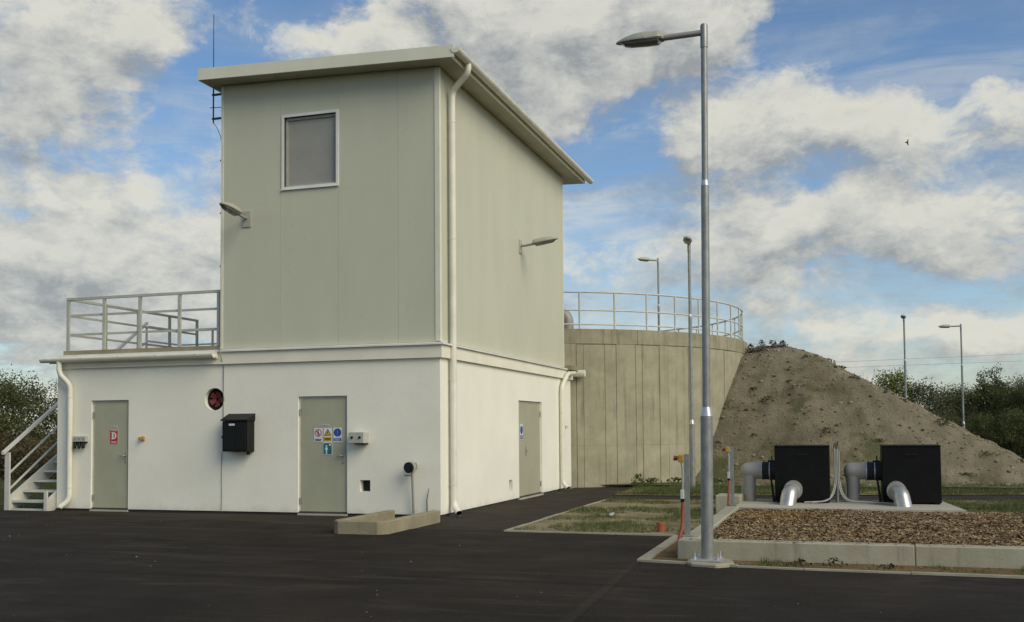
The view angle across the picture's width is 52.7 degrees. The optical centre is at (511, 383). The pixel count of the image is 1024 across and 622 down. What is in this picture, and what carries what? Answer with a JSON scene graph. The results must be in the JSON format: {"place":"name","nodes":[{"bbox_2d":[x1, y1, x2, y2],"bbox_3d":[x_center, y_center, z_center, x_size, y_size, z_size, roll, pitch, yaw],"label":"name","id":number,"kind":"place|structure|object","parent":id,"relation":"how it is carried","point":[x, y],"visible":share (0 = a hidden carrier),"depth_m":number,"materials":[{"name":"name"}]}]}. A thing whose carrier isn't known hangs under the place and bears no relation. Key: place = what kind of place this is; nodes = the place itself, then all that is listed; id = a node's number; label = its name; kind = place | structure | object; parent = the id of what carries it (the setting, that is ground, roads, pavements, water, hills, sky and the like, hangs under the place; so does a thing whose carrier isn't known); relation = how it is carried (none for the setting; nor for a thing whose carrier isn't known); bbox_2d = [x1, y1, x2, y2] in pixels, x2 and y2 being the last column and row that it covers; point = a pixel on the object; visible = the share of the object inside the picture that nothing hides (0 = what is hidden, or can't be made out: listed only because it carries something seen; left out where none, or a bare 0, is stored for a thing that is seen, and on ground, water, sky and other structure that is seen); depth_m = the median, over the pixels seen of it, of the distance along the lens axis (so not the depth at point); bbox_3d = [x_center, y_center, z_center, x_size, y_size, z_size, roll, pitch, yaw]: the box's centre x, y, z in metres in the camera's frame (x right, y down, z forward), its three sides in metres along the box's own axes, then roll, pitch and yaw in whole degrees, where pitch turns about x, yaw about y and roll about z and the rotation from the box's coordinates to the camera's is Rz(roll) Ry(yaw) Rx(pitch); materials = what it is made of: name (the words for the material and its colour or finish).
{"place":"outdoors","nodes":[
{"label":"outdoors","id":0,"kind":"place"},
{"bbox_2d":[0,469,56,509],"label":"grass","id":1,"kind":"structure","parent":0,"point":[21,505],"depth_m":27.35,"materials":[{"name":"green plant"}]},
{"bbox_2d":[0,434,1023,573],"bbox_3d":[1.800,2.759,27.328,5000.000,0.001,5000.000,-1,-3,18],"label":"ground","id":2,"kind":"structure","parent":0,"point":[18,484],"depth_m":24.84,"materials":[{"name":"green plant"}]},
{"bbox_2d":[0,425,48,479],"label":"shrub","id":3,"kind":"object","parent":2,"relation":"on","point":[5,438],"visible":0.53,"depth_m":35.54,"materials":[{"name":"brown plant"}]},
{"bbox_2d":[0,364,57,473],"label":"shrub","id":4,"kind":"object","parent":2,"relation":"on","point":[10,398],"visible":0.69,"depth_m":38.05,"materials":[{"name":"green plant"}]},
{"bbox_2d":[12,432,56,478],"bbox_3d":[-15.686,2.518,35.572,2.750,2.034,2.865,0,-3,-13],"label":"shrub","id":5,"kind":"object","parent":2,"relation":"on","point":[53,451],"visible":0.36,"depth_m":35.19,"materials":[{"name":"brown plant"}]},
{"bbox_2d":[11,379,57,469],"bbox_3d":[-16.750,1.646,38.605,3.914,3.712,3.561,-1,-3,7],"label":"shrub","id":6,"kind":"object","parent":2,"relation":"on","point":[54,400],"visible":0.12,"depth_m":38.24,"materials":[{"name":"green plant"}]},
{"bbox_2d":[39,44,593,517],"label":"utility building","id":7,"kind":"structure","parent":2,"relation":"on","point":[391,290],"depth_m":19.01,"materials":[{"name":"paint"}]},
{"bbox_2d":[72,436,87,448],"bbox_3d":[-8.396,1.139,20.069,0.300,0.241,0.122,-1,-3,18],"label":"socket box","id":8,"kind":"object","parent":7,"relation":"attached to","point":[79,440],"visible":1,"depth_m":20.05,"materials":[{"name":"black plastic"}]},
{"bbox_2d":[89,400,128,511],"bbox_3d":[-7.739,1.390,19.973,0.858,2.141,0.170,-1,-3,18],"label":"door","id":9,"kind":"structure","parent":7,"relation":"in","point":[110,461],"depth_m":19.96,"materials":[{"name":"metal"}]},
{"bbox_2d":[110,429,117,443],"bbox_3d":[-7.677,1.021,19.945,0.185,0.290,0.008,-1,-3,18],"label":"safety sign","id":10,"kind":"object","parent":7,"relation":"attached to","point":[113,436],"visible":1,"depth_m":19.94,"materials":[{"name":"red plastic"}]},
{"bbox_2d":[66,290,219,350],"bbox_3d":[-6.499,-1.110,21.997,3.494,1.072,4.345,-1,-3,18],"label":"roof railing","id":11,"kind":"object","parent":7,"relation":"on","point":[139,312],"visible":0.87,"depth_m":20.19,"materials":[{"name":"metal"}]},
{"bbox_2d":[210,14,223,417],"bbox_3d":[-5.510,-3.197,19.466,0.185,7.720,0.446,2,-3,-42],"label":"antenna","id":12,"kind":"object","parent":7,"relation":"attached to","point":[213,107],"visible":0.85,"depth_m":19.60,"materials":[{"name":"metal"}]},
{"bbox_2d":[221,454,221,509],"bbox_3d":[-5.376,1.818,19.135,0.021,1.110,0.012,-1,-3,18],"label":"wall cable","id":13,"kind":"object","parent":7,"relation":"attached to","point":[221,481],"depth_m":19.13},
{"bbox_2d":[219,202,250,227],"bbox_3d":[-5.054,-3.086,18.791,0.216,0.332,0.868,-1,-3,18],"label":"wall lamp","id":14,"kind":"object","parent":7,"relation":"attached to","point":[233,209],"visible":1,"depth_m":18.80,"materials":[{"name":"grey metal"}]},
{"bbox_2d":[220,413,254,454],"bbox_3d":[-5.025,0.922,18.927,0.575,0.755,0.273,-1,-3,18],"label":"meter box","id":15,"kind":"object","parent":7,"relation":"attached to","point":[237,433],"visible":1,"depth_m":18.83,"materials":[{"name":"black plastic"}]},
{"bbox_2d":[223,423,233,449],"bbox_3d":[-5.167,0.958,18.857,0.225,0.500,0.011,-1,-3,18],"label":"cabinet door","id":16,"kind":"structure","parent":15,"relation":"in","point":[228,431],"depth_m":18.85,"materials":[{"name":"black plastic"}]},
{"bbox_2d":[234,422,245,449],"bbox_3d":[-4.938,0.953,18.785,0.235,0.500,0.011,-1,-3,18],"label":"cabinet door","id":17,"kind":"structure","parent":15,"relation":"in","point":[240,427],"depth_m":18.78,"materials":[{"name":"black plastic"}]},
{"bbox_2d":[280,109,338,190],"bbox_3d":[-3.673,-4.257,18.893,1.180,1.402,0.135,-1,-3,18],"label":"window","id":18,"kind":"structure","parent":7,"relation":"in","point":[311,148],"depth_m":18.93,"materials":[{"name":"white glass"}]},
{"bbox_2d":[314,428,321,441],"bbox_3d":[-3.489,0.924,18.616,0.165,0.250,0.010,-1,-3,18],"label":"safety sign","id":19,"kind":"object","parent":7,"relation":"attached to","point":[317,434],"visible":1,"depth_m":18.62,"materials":[{"name":"plastic"}]},
{"bbox_2d":[297,396,347,515],"bbox_3d":[-3.383,1.294,18.592,0.978,2.141,0.170,-1,-3,18],"label":"door","id":20,"kind":"structure","parent":7,"relation":"in","point":[322,478],"depth_m":18.58,"materials":[{"name":"metal"}]},
{"bbox_2d":[324,428,331,442],"bbox_3d":[-3.308,0.925,18.559,0.165,0.260,0.010,-1,-3,18],"label":"safety sign","id":21,"kind":"object","parent":20,"relation":"attached to","point":[327,435],"visible":1,"depth_m":18.56,"materials":[{"name":"yellow plastic"}]},
{"bbox_2d":[323,442,331,454],"bbox_3d":[-3.310,1.165,18.551,0.190,0.225,0.008,-1,-3,18],"label":"safety sign","id":22,"kind":"object","parent":7,"relation":"attached to","point":[327,448],"visible":1,"depth_m":18.55,"materials":[{"name":"green plastic"}]},
{"bbox_2d":[333,428,341,441],"bbox_3d":[-3.122,0.915,18.501,0.165,0.260,0.008,-1,-3,18],"label":"safety sign","id":23,"kind":"object","parent":7,"relation":"attached to","point":[337,434],"visible":1,"depth_m":18.50,"materials":[{"name":"blue plastic"}]},
{"bbox_2d":[348,432,368,444],"bbox_3d":[-2.708,0.960,18.214,0.300,0.220,0.226,-1,-3,18],"label":"junction box","id":24,"kind":"object","parent":7,"relation":"attached to","point":[359,438],"visible":1,"depth_m":18.13,"materials":[{"name":"grey plastic"}]},
{"bbox_2d":[404,461,417,513],"bbox_3d":[-1.748,1.814,17.842,0.250,0.948,0.285,-1,-3,18],"label":"hose outlet","id":25,"kind":"object","parent":7,"relation":"attached to","point":[411,467],"visible":0.97,"depth_m":17.84,"materials":[{"name":"metal"}]},
{"bbox_2d":[520,424,522,439],"bbox_3d":[0.207,1.047,22.529,0.008,0.340,0.200,-1,-3,18],"label":"safety sign","id":26,"kind":"object","parent":7,"relation":"attached to","point":[521,431],"visible":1,"depth_m":22.52,"materials":[{"name":"blue plastic"}]},
{"bbox_2d":[518,401,543,499],"bbox_3d":[0.371,1.463,23.090,0.170,2.141,1.798,-1,-3,18],"label":"door","id":27,"kind":"structure","parent":7,"relation":"in","point":[529,412],"depth_m":23.11,"materials":[{"name":"metal"}]},
{"bbox_2d":[519,237,557,253],"bbox_3d":[0.590,-3.019,22.472,0.868,0.332,0.216,-1,-3,18],"label":"wall lamp","id":28,"kind":"object","parent":7,"relation":"attached to","point":[542,241],"visible":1,"depth_m":22.39,"materials":[{"name":"grey metal"}]},
{"bbox_2d":[0,510,1023,621],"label":"asphalt yard","id":29,"kind":"structure","parent":2,"relation":"on","point":[55,566],"depth_m":10.21,"materials":[{"name":"black asphalt"}]},
{"bbox_2d":[3,513,880,620],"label":"loose grit","id":30,"kind":"object","parent":29,"relation":"on","point":[410,561],"visible":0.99,"depth_m":9.70,"materials":[{"name":"grey gravel"}]},
{"bbox_2d":[559,561,640,621],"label":"asphalt seam","id":31,"kind":"object","parent":29,"relation":"on","point":[580,610],"visible":1,"depth_m":9.24,"materials":[{"name":"black asphalt"}]},
{"bbox_2d":[686,558,733,567],"bbox_3d":[2.185,1.988,11.403,0.526,0.080,0.630,-1,-3,18],"label":"lamp pad","id":32,"kind":"object","parent":29,"relation":"on","point":[725,562],"visible":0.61,"depth_m":11.19,"materials":[{"name":"concrete"}]},
{"bbox_2d":[616,23,724,561],"bbox_3d":[1.774,-1.059,11.754,1.188,6.050,0.340,-1,-2,18],"label":"street lamp","id":33,"kind":"object","parent":32,"relation":"on","point":[646,39],"visible":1,"depth_m":11.59,"materials":[{"name":"grey metal"}]},
{"bbox_2d":[53,486,1023,531],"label":"asphalt apron","id":34,"kind":"object","parent":2,"relation":"on","point":[502,517],"visible":0.67,"depth_m":19.01,"materials":[{"name":"black asphalt"}]},
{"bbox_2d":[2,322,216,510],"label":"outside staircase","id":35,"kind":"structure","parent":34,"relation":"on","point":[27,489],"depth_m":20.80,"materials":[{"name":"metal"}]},
{"bbox_2d":[334,510,439,534],"bbox_3d":[-1.918,2.143,16.039,0.885,0.216,2.163,-1,-3,18],"label":"concrete trough","id":36,"kind":"object","parent":34,"relation":"on","point":[382,522],"visible":0.91,"depth_m":15.32,"materials":[{"name":"beige concrete"}]},
{"bbox_2d":[506,499,605,529],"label":"kerb","id":37,"kind":"structure","parent":2,"relation":"on","point":[551,516],"depth_m":17.35,"materials":[{"name":"concrete"}]},
{"bbox_2d":[504,530,675,535],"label":"kerb","id":38,"kind":"structure","parent":2,"relation":"on","point":[649,534],"depth_m":14.81,"materials":[{"name":"concrete"}]},
{"bbox_2d":[564,329,746,488],"bbox_3d":[0.745,0.947,33.350,13.396,4.151,13.394,-1,-3,18],"label":"storage tank","id":39,"kind":"object","parent":2,"relation":"on","point":[630,405],"visible":0.3,"depth_m":27.18,"materials":[{"name":"concrete"}]},
{"bbox_2d":[564,311,573,328],"bbox_3d":[0.839,-1.647,27.954,1.777,0.812,0.420,-1,-3,18],"label":"vent pipe","id":40,"kind":"object","parent":39,"relation":"on","point":[568,317],"visible":0.19,"depth_m":27.61,"materials":[{"name":"silver metal"}]},
{"bbox_2d":[564,291,742,339],"bbox_3d":[0.735,-1.627,33.463,13.220,1.001,13.195,-1,-3,18],"label":"tank railing","id":41,"kind":"object","parent":39,"relation":"on","point":[740,324],"visible":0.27,"depth_m":28.01,"materials":[{"name":"silver metal"}]},
{"bbox_2d":[638,535,677,558],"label":"kerb","id":42,"kind":"structure","parent":2,"relation":"on","point":[660,548],"depth_m":12.72,"materials":[{"name":"concrete"}]},
{"bbox_2d":[512,499,1022,534],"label":"soil patch","id":43,"kind":"object","parent":2,"relation":"on","point":[639,515],"visible":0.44,"depth_m":17.15,"materials":[{"name":"green plant"}]},
{"bbox_2d":[656,522,665,531],"bbox_3d":[2.149,2.080,14.906,0.133,0.170,0.133,-1,-3,18],"label":"pipe stub","id":44,"kind":"object","parent":43,"relation":"on","point":[660,526],"visible":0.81,"depth_m":14.85,"materials":[{"name":"orange plastic"}]},
{"bbox_2d":[722,446,736,505],"bbox_3d":[3.620,1.640,17.198,0.224,1.191,0.120,-1,-3,18],"label":"stop post","id":45,"kind":"object","parent":43,"relation":"on","point":[730,477],"visible":0.94,"depth_m":17.17,"materials":[{"name":"grey metal"}]},
{"bbox_2d":[715,493,743,512],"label":"concrete block","id":46,"kind":"structure","parent":43,"relation":"on","point":[720,501],"depth_m":17.90,"materials":[{"name":"grey concrete"}]},
{"bbox_2d":[514,497,1023,534],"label":"grass","id":47,"kind":"structure","parent":43,"relation":"on","point":[626,523],"depth_m":17.61,"materials":[{"name":"green plant"}]},
{"bbox_2d":[614,479,1023,494],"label":"soil verge","id":48,"kind":"structure","parent":2,"relation":"on","point":[867,493],"depth_m":23.45,"materials":[{"name":"green plant"}]},
{"bbox_2d":[631,474,645,485],"bbox_3d":[3.256,2.454,26.626,0.391,0.344,0.448,-1,-3,18],"label":"weed clump","id":49,"kind":"object","parent":48,"relation":"on","point":[639,479],"visible":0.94,"depth_m":26.59,"materials":[{"name":"green plant"}]},
{"bbox_2d":[643,477,661,484],"bbox_3d":[3.636,2.528,26.788,0.583,0.220,0.558,0,-3,-16],"label":"weed clump","id":50,"kind":"object","parent":48,"relation":"on","point":[652,481],"visible":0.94,"depth_m":26.75,"materials":[{"name":"green plant"}]},
{"bbox_2d":[666,477,681,483],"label":"weed clump","id":51,"kind":"object","parent":48,"relation":"on","point":[675,479],"visible":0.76,"depth_m":26.83,"materials":[{"name":"green plant"}]},
{"bbox_2d":[683,236,695,487],"bbox_3d":[4.229,-0.472,24.567,0.340,6.050,1.188,-1,-3,13],"label":"street lamp","id":52,"kind":"object","parent":48,"relation":"on","point":[687,240],"visible":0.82,"depth_m":24.91,"materials":[{"name":"grey metal"}]},
{"bbox_2d":[637,559,1023,578],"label":"kerb","id":53,"kind":"structure","parent":2,"relation":"on","point":[865,571],"depth_m":10.66,"materials":[{"name":"concrete"}]},
{"bbox_2d":[652,542,1023,575],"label":"soil strip","id":54,"kind":"object","parent":2,"relation":"on","point":[669,553],"visible":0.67,"depth_m":11.00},
{"bbox_2d":[673,454,693,554],"bbox_3d":[2.045,1.438,12.276,0.254,1.199,0.188,0,-3,-5],"label":"stop post","id":55,"kind":"object","parent":54,"relation":"on","point":[685,494],"visible":0.86,"depth_m":12.28,"materials":[{"name":"grey metal"}]},
{"bbox_2d":[789,558,811,565],"bbox_3d":[3.139,1.941,11.232,0.219,0.119,0.206,1,-3,-30],"label":"weed clump","id":56,"kind":"object","parent":54,"relation":"on","point":[800,561],"visible":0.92,"depth_m":11.22,"materials":[{"name":"green plant"}]},
{"bbox_2d":[822,557,847,566],"bbox_3d":[3.468,1.935,11.139,0.263,0.137,0.250,2,-3,-38],"label":"weed clump","id":57,"kind":"object","parent":54,"relation":"on","point":[834,560],"visible":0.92,"depth_m":11.13,"materials":[{"name":"green plant"}]},
{"bbox_2d":[878,563,901,568],"bbox_3d":[3.965,1.941,10.913,0.241,0.093,0.229,1,-3,-36],"label":"weed clump","id":58,"kind":"object","parent":54,"relation":"on","point":[890,565],"visible":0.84,"depth_m":10.91,"materials":[{"name":"green plant"}]},
{"bbox_2d":[758,557,1023,573],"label":"grass","id":59,"kind":"structure","parent":54,"relation":"on","point":[768,563],"depth_m":11.08,"materials":[{"name":"green plant"}]},
{"bbox_2d":[677,506,1023,568],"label":"bed wall","id":60,"kind":"structure","parent":2,"relation":"on","point":[987,556],"depth_m":11.29,"materials":[{"name":"concrete"}]},
{"bbox_2d":[736,499,966,512],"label":"concrete slab","id":61,"kind":"structure","parent":2,"relation":"on","point":[843,505],"depth_m":16.93,"materials":[{"name":"grey concrete"}]},
{"bbox_2d":[741,445,830,504],"bbox_3d":[4.734,1.670,17.995,1.532,1.189,1.532,-1,-3,18],"label":"fan box","id":62,"kind":"object","parent":61,"relation":"on","point":[798,473],"visible":0.91,"depth_m":17.82,"materials":[{"name":"black plastic"}]},
{"bbox_2d":[804,441,893,503],"bbox_3d":[5.737,1.504,17.610,1.477,1.061,0.482,-1,-3,18],"label":"cable conduit","id":63,"kind":"object","parent":61,"relation":"on","point":[837,487],"visible":0.98,"depth_m":17.76,"materials":[{"name":"metal"}]},
{"bbox_2d":[844,444,941,506],"bbox_3d":[6.416,1.633,17.462,1.542,1.189,1.531,-1,-3,18],"label":"fan box","id":64,"kind":"object","parent":61,"relation":"on","point":[907,475],"visible":0.92,"depth_m":17.29,"materials":[{"name":"black plastic"}]},
{"bbox_2d":[689,508,1023,573],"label":"bark bed","id":65,"kind":"object","parent":2,"relation":"on","point":[876,524],"visible":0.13,"depth_m":13.56,"materials":[{"name":"brown wood"}]},
{"bbox_2d":[863,366,924,402],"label":"shrub","id":66,"kind":"object","parent":2,"relation":"on","point":[893,385],"visible":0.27,"depth_m":50.67,"materials":[{"name":"green plant"}]},
{"bbox_2d":[901,314,906,398],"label":"street lamp","id":67,"kind":"object","parent":2,"relation":"on","point":[903,316],"visible":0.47,"depth_m":42.41,"materials":[{"name":"grey metal"}]},
{"bbox_2d":[903,376,961,423],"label":"shrub","id":68,"kind":"object","parent":2,"relation":"on","point":[926,398],"visible":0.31,"depth_m":49.63,"materials":[{"name":"green plant"}]},
{"bbox_2d":[938,324,964,427],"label":"street lamp","id":69,"kind":"object","parent":2,"relation":"on","point":[949,326],"visible":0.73,"depth_m":46.01,"materials":[{"name":"grey metal"}]},
{"bbox_2d":[923,391,990,431],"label":"shrub","id":70,"kind":"object","parent":2,"relation":"on","point":[952,405],"visible":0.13,"depth_m":50.64,"materials":[{"name":"green plant"}]},
{"bbox_2d":[938,408,975,433],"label":"shrub","id":71,"kind":"object","parent":2,"relation":"on","point":[953,418],"visible":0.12,"depth_m":46.15,"materials":[{"name":"green plant"}]},
{"bbox_2d":[922,382,996,426],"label":"shrub","id":72,"kind":"object","parent":2,"relation":"on","point":[959,390],"visible":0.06,"depth_m":52.59,"materials":[{"name":"green plant"}]},
{"bbox_2d":[955,367,1003,426],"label":"shrub","id":73,"kind":"object","parent":2,"relation":"on","point":[976,395],"visible":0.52,"depth_m":50.07,"materials":[{"name":"green plant"}]},
{"bbox_2d":[955,394,1006,446],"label":"shrub","id":74,"kind":"object","parent":2,"relation":"on","point":[972,407],"visible":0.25,"depth_m":49.90,"materials":[{"name":"green plant"}]},
{"bbox_2d":[961,411,1011,446],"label":"shrub","id":75,"kind":"object","parent":2,"relation":"on","point":[982,422],"visible":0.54,"depth_m":46.23,"materials":[{"name":"green plant"}]},
{"bbox_2d":[960,379,1019,449],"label":"shrub","id":76,"kind":"object","parent":2,"relation":"on","point":[990,396],"visible":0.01,"depth_m":52.58,"materials":[{"name":"green plant"}]},
{"bbox_2d":[956,499,1023,512],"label":"soil yard","id":77,"kind":"structure","parent":2,"relation":"on","point":[993,510],"depth_m":18.46,"materials":[{"name":"green plant"}]},
{"bbox_2d":[965,382,1023,457],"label":"shrub","id":78,"kind":"object","parent":2,"relation":"on","point":[1006,402],"visible":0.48,"depth_m":49.03,"materials":[{"name":"green plant"}]},
{"bbox_2d":[970,364,1019,445],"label":"shrub","id":79,"kind":"object","parent":2,"relation":"on","point":[999,382],"visible":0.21,"depth_m":51.35,"materials":[{"name":"green plant"}]},
{"bbox_2d":[981,404,1023,458],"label":"shrub","id":80,"kind":"object","parent":2,"relation":"on","point":[1012,417],"visible":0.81,"depth_m":45.59,"materials":[{"name":"green plant"}]},
{"bbox_2d":[1002,374,1023,450],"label":"shrub","id":81,"kind":"object","parent":2,"relation":"on","point":[1018,380],"visible":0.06,"depth_m":51.95,"materials":[{"name":"green plant"}]},
{"bbox_2d":[1007,419,1023,455],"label":"shrub","id":82,"kind":"object","parent":2,"relation":"on","point":[1021,438],"visible":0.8,"depth_m":45.23,"materials":[{"name":"green plant"}]},
{"bbox_2d":[0,0,1023,433],"label":"sky","id":83,"kind":"structure","parent":0,"point":[827,228],"materials":[{"name":"blue"}]},
{"bbox_2d":[604,345,1023,487],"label":"earth bank","id":84,"kind":"structure","parent":0,"point":[778,426],"depth_m":27.74,"materials":[{"name":"soil"}]},
{"bbox_2d":[638,257,659,330],"bbox_3d":[5.289,-1.822,39.458,1.188,6.050,0.340,1,-3,-32],"label":"street lamp","id":85,"kind":"object","parent":84,"relation":"on","point":[645,259],"visible":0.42,"depth_m":39.69,"materials":[{"name":"grey metal"}]},
{"bbox_2d":[713,479,726,482],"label":"weed clump","id":86,"kind":"object","parent":84,"relation":"on","point":[718,480],"visible":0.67,"depth_m":26.88,"materials":[{"name":"green plant"}]},
{"bbox_2d":[745,343,755,352],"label":"weed clump","id":87,"kind":"object","parent":84,"relation":"on","point":[752,347],"visible":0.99,"depth_m":31.04,"materials":[{"name":"green plant"}]},
{"bbox_2d":[756,339,766,351],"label":"weed clump","id":88,"kind":"object","parent":84,"relation":"on","point":[761,342],"visible":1,"depth_m":30.82,"materials":[{"name":"green plant"}]},
{"bbox_2d":[759,396,772,404],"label":"weed clump","id":89,"kind":"object","parent":84,"relation":"on","point":[765,399],"visible":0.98,"depth_m":28.57,"materials":[{"name":"green plant"}]},
{"bbox_2d":[767,340,777,347],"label":"weed clump","id":90,"kind":"object","parent":84,"relation":"on","point":[773,344],"visible":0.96,"depth_m":30.90,"materials":[{"name":"green plant"}]},
{"bbox_2d":[778,340,787,346],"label":"weed clump","id":91,"kind":"object","parent":84,"relation":"on","point":[783,342],"visible":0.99,"depth_m":30.84,"materials":[{"name":"green plant"}]},
{"bbox_2d":[819,427,837,432],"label":"weed clump","id":92,"kind":"object","parent":84,"relation":"on","point":[825,428],"visible":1,"depth_m":27.28,"materials":[{"name":"green plant"}]},
{"bbox_2d":[696,345,1023,488],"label":"soil clods","id":93,"kind":"object","parent":84,"relation":"on","point":[837,424],"visible":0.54,"depth_m":27.79,"materials":[{"name":"brown soil"}]},
{"bbox_2d":[934,417,953,425],"bbox_3d":[11.231,1.006,27.003,0.587,0.258,0.488,-1,-3,18],"label":"weed clump","id":94,"kind":"object","parent":84,"relation":"on","point":[942,419],"visible":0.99,"depth_m":26.94,"materials":[{"name":"green plant"}]},
{"bbox_2d":[973,451,1000,455],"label":"weed clump","id":95,"kind":"object","parent":84,"relation":"on","point":[986,452],"visible":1,"depth_m":26.18,"materials":[{"name":"green plant"}]},
{"bbox_2d":[866,361,1010,366],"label":"power line","id":96,"kind":"object","parent":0,"point":[948,363],"visible":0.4,"depth_m":149.96,"materials":[{"name":"black metal"}]}
]}

